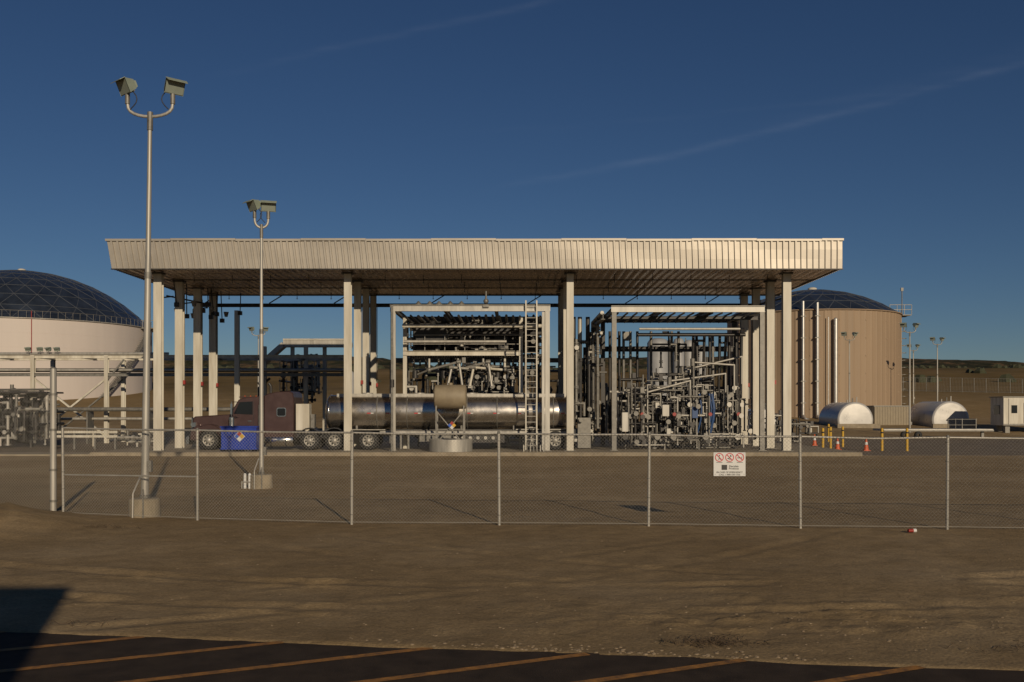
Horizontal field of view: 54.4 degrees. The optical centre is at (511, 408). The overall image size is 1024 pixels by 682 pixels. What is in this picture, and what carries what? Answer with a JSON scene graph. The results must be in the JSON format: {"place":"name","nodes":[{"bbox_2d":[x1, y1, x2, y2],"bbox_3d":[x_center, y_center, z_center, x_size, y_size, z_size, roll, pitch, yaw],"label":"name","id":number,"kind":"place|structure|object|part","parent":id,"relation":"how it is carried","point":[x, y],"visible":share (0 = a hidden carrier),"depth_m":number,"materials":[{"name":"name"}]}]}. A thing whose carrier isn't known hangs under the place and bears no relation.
{"place":"outdoors","nodes":[
{"label":"outdoors","id":0,"kind":"place"},
{"bbox_2d":[0,356,1023,670],"bbox_3d":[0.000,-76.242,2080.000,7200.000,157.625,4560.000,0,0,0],"label":"ground","id":1,"kind":"structure","parent":0,"point":[564,582],"depth_m":16.46,"materials":[{"name":"brown soil"}]},
{"bbox_2d":[0,268,152,402],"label":"storage tank","id":2,"kind":"object","parent":1,"relation":"on","point":[43,310],"visible":0.78,"depth_m":134.75,"materials":[{"name":"white metal"}]},
{"bbox_2d":[110,77,187,517],"bbox_3d":[-7.997,-2.383,21.970,1.714,9.767,0.740,0,0,0],"label":"floodlight pole","id":3,"kind":"object","parent":1,"relation":"on","point":[173,87],"visible":0.98,"depth_m":21.94,"materials":[{"name":"metal"}]},
{"bbox_2d":[241,473,250,488],"bbox_3d":[-7.950,2.167,29.887,0.341,0.465,0.115,0,0,0],"label":"utility stub","id":4,"kind":"object","parent":1,"relation":"on","point":[244,483],"visible":0.81,"depth_m":29.86,"materials":[{"name":"metal"}]},
{"bbox_2d":[248,327,268,386],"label":"floodlight pole","id":5,"kind":"object","parent":1,"relation":"on","point":[251,329],"visible":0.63,"depth_m":94.94,"materials":[{"name":"metal"}]},
{"bbox_2d":[242,199,276,488],"bbox_3d":[-7.545,-1.883,29.926,0.826,8.767,0.793,0,0,-44],"label":"floodlight pole","id":6,"kind":"object","parent":1,"relation":"on","point":[266,206],"visible":0.98,"depth_m":29.95,"materials":[{"name":"metal"}]},
{"bbox_2d":[352,371,353,393],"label":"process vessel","id":7,"kind":"object","parent":1,"relation":"on","point":[352,382],"visible":0.16,"depth_m":95.83,"materials":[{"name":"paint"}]},
{"bbox_2d":[0,367,1023,529],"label":"chain link fence","id":8,"kind":"object","parent":1,"relation":"on","point":[52,389],"visible":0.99,"depth_m":20.39,"materials":[{"name":"metal"}]},
{"bbox_2d":[714,452,745,475],"bbox_3d":[4.370,1.117,19.993,0.640,0.475,0.022,0,0,0],"label":"safety sign","id":9,"kind":"object","parent":8,"relation":"attached to","point":[729,463],"visible":1,"depth_m":20.00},
{"bbox_2d":[0,632,1023,681],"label":"parking lot","id":10,"kind":"structure","parent":1,"relation":"on","point":[587,667],"depth_m":9.26,"materials":[{"name":"grey asphalt"}]},
{"bbox_2d":[0,631,923,681],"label":"parking lines","id":11,"kind":"object","parent":10,"relation":"on","point":[870,674],"visible":1,"depth_m":9.28,"materials":[{"name":"yellow paint"}]},
{"bbox_2d":[29,501,1013,660],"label":"stones","id":12,"kind":"object","parent":1,"relation":"on","point":[621,650],"visible":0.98,"depth_m":10.02,"materials":[{"name":"stone"}]},
{"bbox_2d":[50,524,1023,651],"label":"dry twigs","id":13,"kind":"object","parent":1,"relation":"on","point":[720,641],"visible":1,"depth_m":10.15,"materials":[{"name":"brown wood"}]},
{"bbox_2d":[152,364,1023,382],"bbox_3d":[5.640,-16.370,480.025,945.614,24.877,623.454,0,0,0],"label":"desert shrubs","id":14,"kind":"object","parent":1,"relation":"on","point":[1006,377],"visible":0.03,"depth_m":220.93,"materials":[{"name":"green plant"}]},
{"bbox_2d":[647,338,668,427],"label":"process vessel","id":15,"kind":"object","parent":1,"relation":"on","point":[655,360],"visible":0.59,"depth_m":87.20,"materials":[{"name":"paint"}]},
{"bbox_2d":[673,338,685,392],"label":"process vessel","id":16,"kind":"object","parent":1,"relation":"on","point":[681,358],"visible":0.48,"depth_m":88.67,"materials":[{"name":"paint"}]},
{"bbox_2d":[684,340,695,422],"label":"process vessel","id":17,"kind":"object","parent":1,"relation":"on","point":[688,354],"visible":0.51,"depth_m":89.55,"materials":[{"name":"paint"}]},
{"bbox_2d":[697,345,706,400],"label":"process vessel","id":18,"kind":"object","parent":1,"relation":"on","point":[700,360],"visible":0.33,"depth_m":90.53,"materials":[{"name":"paint"}]},
{"bbox_2d":[727,287,911,418],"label":"storage tank","id":19,"kind":"object","parent":1,"relation":"on","point":[822,320],"visible":0.69,"depth_m":115.32,"materials":[{"name":"beige metal"}]},
{"bbox_2d":[819,397,879,427],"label":"horizontal tank","id":20,"kind":"object","parent":1,"relation":"on","point":[852,414],"visible":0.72,"depth_m":95.03,"materials":[{"name":"white metal"}]},
{"bbox_2d":[841,332,857,401],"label":"floodlight pole","id":21,"kind":"object","parent":1,"relation":"on","point":[844,334],"visible":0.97,"depth_m":99.93,"materials":[{"name":"metal"}]},
{"bbox_2d":[867,406,908,424],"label":"storage shed","id":22,"kind":"structure","parent":1,"relation":"on","point":[890,415],"depth_m":98.02,"materials":[{"name":"beige paint"}]},
{"bbox_2d":[900,323,919,432],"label":"floodlight pole","id":23,"kind":"object","parent":1,"relation":"on","point":[915,325],"visible":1,"depth_m":84.54,"materials":[{"name":"metal"}]},
{"bbox_2d":[907,528,916,531],"bbox_3d":[7.679,2.341,19.116,0.164,0.076,0.076,0,0,-9],"label":"paper cup","id":24,"kind":"object","parent":1,"relation":"on","point":[912,530],"visible":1,"depth_m":19.09,"materials":[{"name":"red paper"}]},
{"bbox_2d":[907,344,919,403],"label":"floodlight pole","id":25,"kind":"object","parent":1,"relation":"on","point":[917,345],"visible":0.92,"depth_m":124.93,"materials":[{"name":"metal"}]},
{"bbox_2d":[930,337,944,400],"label":"floodlight pole","id":26,"kind":"object","parent":1,"relation":"on","point":[932,339],"visible":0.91,"depth_m":109.93,"materials":[{"name":"metal"}]},
{"bbox_2d":[911,396,977,427],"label":"horizontal tank","id":27,"kind":"object","parent":1,"relation":"on","point":[937,414],"visible":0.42,"depth_m":95.06,"materials":[{"name":"white metal"}]},
{"bbox_2d":[902,377,1023,392],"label":"perimeter fence","id":28,"kind":"object","parent":1,"relation":"on","point":[962,384],"visible":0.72,"depth_m":147.02,"materials":[{"name":"metal"}]},
{"bbox_2d":[989,396,1023,432],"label":"office trailer","id":29,"kind":"object","parent":1,"relation":"on","point":[1007,412],"visible":0.89,"depth_m":88.50,"materials":[{"name":"white paint"}]},
{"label":"door and windows","id":30,"kind":"part","parent":29,"relation":"part of","materials":[{"name":"paint"}]},
{"bbox_2d":[0,437,1023,455],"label":"service road","id":31,"kind":"structure","parent":0,"point":[965,447],"depth_m":64.59,"materials":[{"name":"grey asphalt"}]},
{"bbox_2d":[0,399,43,439],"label":"valve manifold","id":32,"kind":"object","parent":31,"relation":"on","point":[18,428],"visible":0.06,"depth_m":75.51,"materials":[{"name":"metal"}]},
{"bbox_2d":[0,384,64,446],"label":"valve manifold","id":33,"kind":"object","parent":31,"relation":"on","point":[44,397],"visible":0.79,"depth_m":61.10,"materials":[{"name":"metal"}]},
{"bbox_2d":[49,431,117,448],"bbox_3d":[-25.200,1.850,58.600,4.000,1.100,0.200,0,0,0],"label":"guard rail","id":34,"kind":"object","parent":31,"relation":"on","point":[87,436],"visible":0.73,"depth_m":58.50,"materials":[{"name":"metal"}]},
{"bbox_2d":[92,428,164,446],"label":"pipe stubs","id":35,"kind":"object","parent":31,"relation":"on","point":[133,438],"visible":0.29,"depth_m":61.32,"materials":[{"name":"white paint"}]},
{"bbox_2d":[0,310,352,443],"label":"pipe rack","id":36,"kind":"object","parent":31,"relation":"on","point":[294,369],"visible":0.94,"depth_m":69.42,"materials":[{"name":"grey metal"}]},
{"bbox_2d":[0,443,861,455],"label":"concrete slab","id":37,"kind":"structure","parent":31,"relation":"on","point":[639,451],"depth_m":51.04,"materials":[{"name":"grey concrete"}]},
{"bbox_2d":[220,426,258,450],"bbox_3d":[-14.000,1.550,51.583,1.900,1.300,1.315,0,0,0],"label":"waste container","id":38,"kind":"object","parent":37,"relation":"on","point":[254,438],"visible":0.88,"depth_m":51.00,"materials":[{"name":"blue paint"}]},
{"bbox_2d":[185,382,576,449],"bbox_3d":[-6.925,0.379,53.685,20.750,3.642,2.770,0,0,0],"label":"tanker truck","id":39,"kind":"object","parent":37,"relation":"on","point":[415,412],"visible":0.81,"depth_m":52.90,"materials":[{"name":"silver paint"}]},
{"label":"windows","id":40,"kind":"part","parent":39,"relation":"part of","materials":[{"name":"black glass"}]},
{"bbox_2d":[434,383,466,438],"bbox_3d":[-3.155,0.440,51.000,1.650,3.520,1.240,0,0,0],"label":"chemical tank","id":41,"kind":"object","parent":37,"relation":"on","point":[450,396],"visible":0.96,"depth_m":50.52,"materials":[{"name":"beige metal"}]},
{"bbox_2d":[429,438,472,451],"bbox_3d":[-3.150,1.880,51.200,2.260,0.640,2.260,0,0,0],"label":"steel containment ring","id":42,"kind":"object","parent":37,"relation":"on","point":[466,441],"visible":0.89,"depth_m":50.27,"materials":[{"name":"silver metal"}]},
{"bbox_2d":[389,291,550,451],"bbox_3d":[-2.170,-1.641,54.688,8.420,8.917,7.623,0,0,0],"label":"loading rack","id":43,"kind":"object","parent":37,"relation":"on","point":[465,338],"visible":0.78,"depth_m":54.89,"materials":[{"name":"metal"}]},
{"bbox_2d":[105,238,843,450],"bbox_3d":[-1.900,-3.208,56.445,37.470,10.835,12.110,0,0,0],"label":"loading canopy","id":44,"kind":"object","parent":37,"relation":"on","point":[565,270],"visible":0.97,"depth_m":51.82,"materials":[{"name":"metal"}]},
{"bbox_2d":[561,317,606,447],"bbox_3d":[4.343,-1.525,56.134,2.466,7.350,3.837,0,0,-8],"label":"pipe manifold","id":45,"kind":"object","parent":37,"relation":"on","point":[589,379],"visible":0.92,"depth_m":54.92,"materials":[{"name":"metal"}]},
{"bbox_2d":[591,306,766,450],"bbox_3d":[8.949,-1.456,55.350,8.702,7.858,6.900,0,0,0],"label":"loading rack","id":46,"kind":"object","parent":37,"relation":"on","point":[672,411],"visible":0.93,"depth_m":53.91,"materials":[{"name":"metal"}]},
{"bbox_2d":[390,358,751,442],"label":"process piping","id":47,"kind":"object","parent":31,"relation":"on","point":[512,388],"visible":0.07,"depth_m":65.99,"materials":[{"name":"paint"}]},
{"bbox_2d":[750,410,818,441],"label":"pump skid","id":48,"kind":"object","parent":31,"relation":"on","point":[796,424],"visible":0.48,"depth_m":67.29,"materials":[{"name":"metal"}]},
{"bbox_2d":[821,428,823,447],"bbox_3d":[17.800,1.752,57.000,0.152,1.295,0.156,0,0,0],"label":"bollard","id":49,"kind":"object","parent":31,"relation":"on","point":[822,432],"visible":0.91,"depth_m":56.94,"materials":[{"name":"yellow metal"}]},
{"bbox_2d":[829,427,831,447],"bbox_3d":[19.200,1.752,60.000,0.152,1.295,0.156,0,0,0],"label":"bollard","id":50,"kind":"object","parent":31,"relation":"on","point":[830,434],"visible":0.9,"depth_m":59.93,"materials":[{"name":"yellow metal"}]},
{"bbox_2d":[835,439,841,449],"bbox_3d":[18.900,2.027,57.800,0.380,0.735,0.380,0,0,0],"label":"traffic cone","id":51,"kind":"object","parent":31,"relation":"on","point":[837,446],"visible":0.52,"depth_m":57.71,"materials":[{"name":"orange plastic"}]},
{"bbox_2d":[841,426,843,446],"bbox_3d":[20.600,1.752,62.000,0.152,1.295,0.156,0,0,0],"label":"bollard","id":52,"kind":"object","parent":31,"relation":"on","point":[842,430],"visible":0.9,"depth_m":61.94,"materials":[{"name":"yellow metal"}]},
{"bbox_2d":[862,439,870,450],"bbox_3d":[20.100,2.027,56.500,0.380,0.735,0.380,0,0,0],"label":"traffic cone","id":53,"kind":"object","parent":31,"relation":"on","point":[866,444],"visible":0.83,"depth_m":56.42,"materials":[{"name":"orange plastic"}]},
{"bbox_2d":[881,428,882,450],"bbox_3d":[21.000,1.752,56.500,0.152,1.295,0.156,0,0,0],"label":"bollard","id":54,"kind":"object","parent":31,"relation":"on","point":[881,439],"visible":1,"depth_m":56.44,"materials":[{"name":"yellow metal"}]},
{"bbox_2d":[906,428,908,450],"bbox_3d":[22.300,1.752,56.200,0.152,1.295,0.156,0,0,0],"label":"bollard","id":55,"kind":"object","parent":31,"relation":"on","point":[907,432],"visible":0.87,"depth_m":56.14,"materials":[{"name":"yellow metal"}]},
{"bbox_2d":[873,418,993,436],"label":"flatbed trailer","id":56,"kind":"object","parent":31,"relation":"on","point":[965,424],"visible":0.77,"depth_m":79.20,"materials":[{"name":"metal"}]},
{"bbox_2d":[0,0,1023,367],"label":"sky","id":57,"kind":"structure","parent":0,"point":[892,129],"materials":[{"name":"blue"}]}
]}

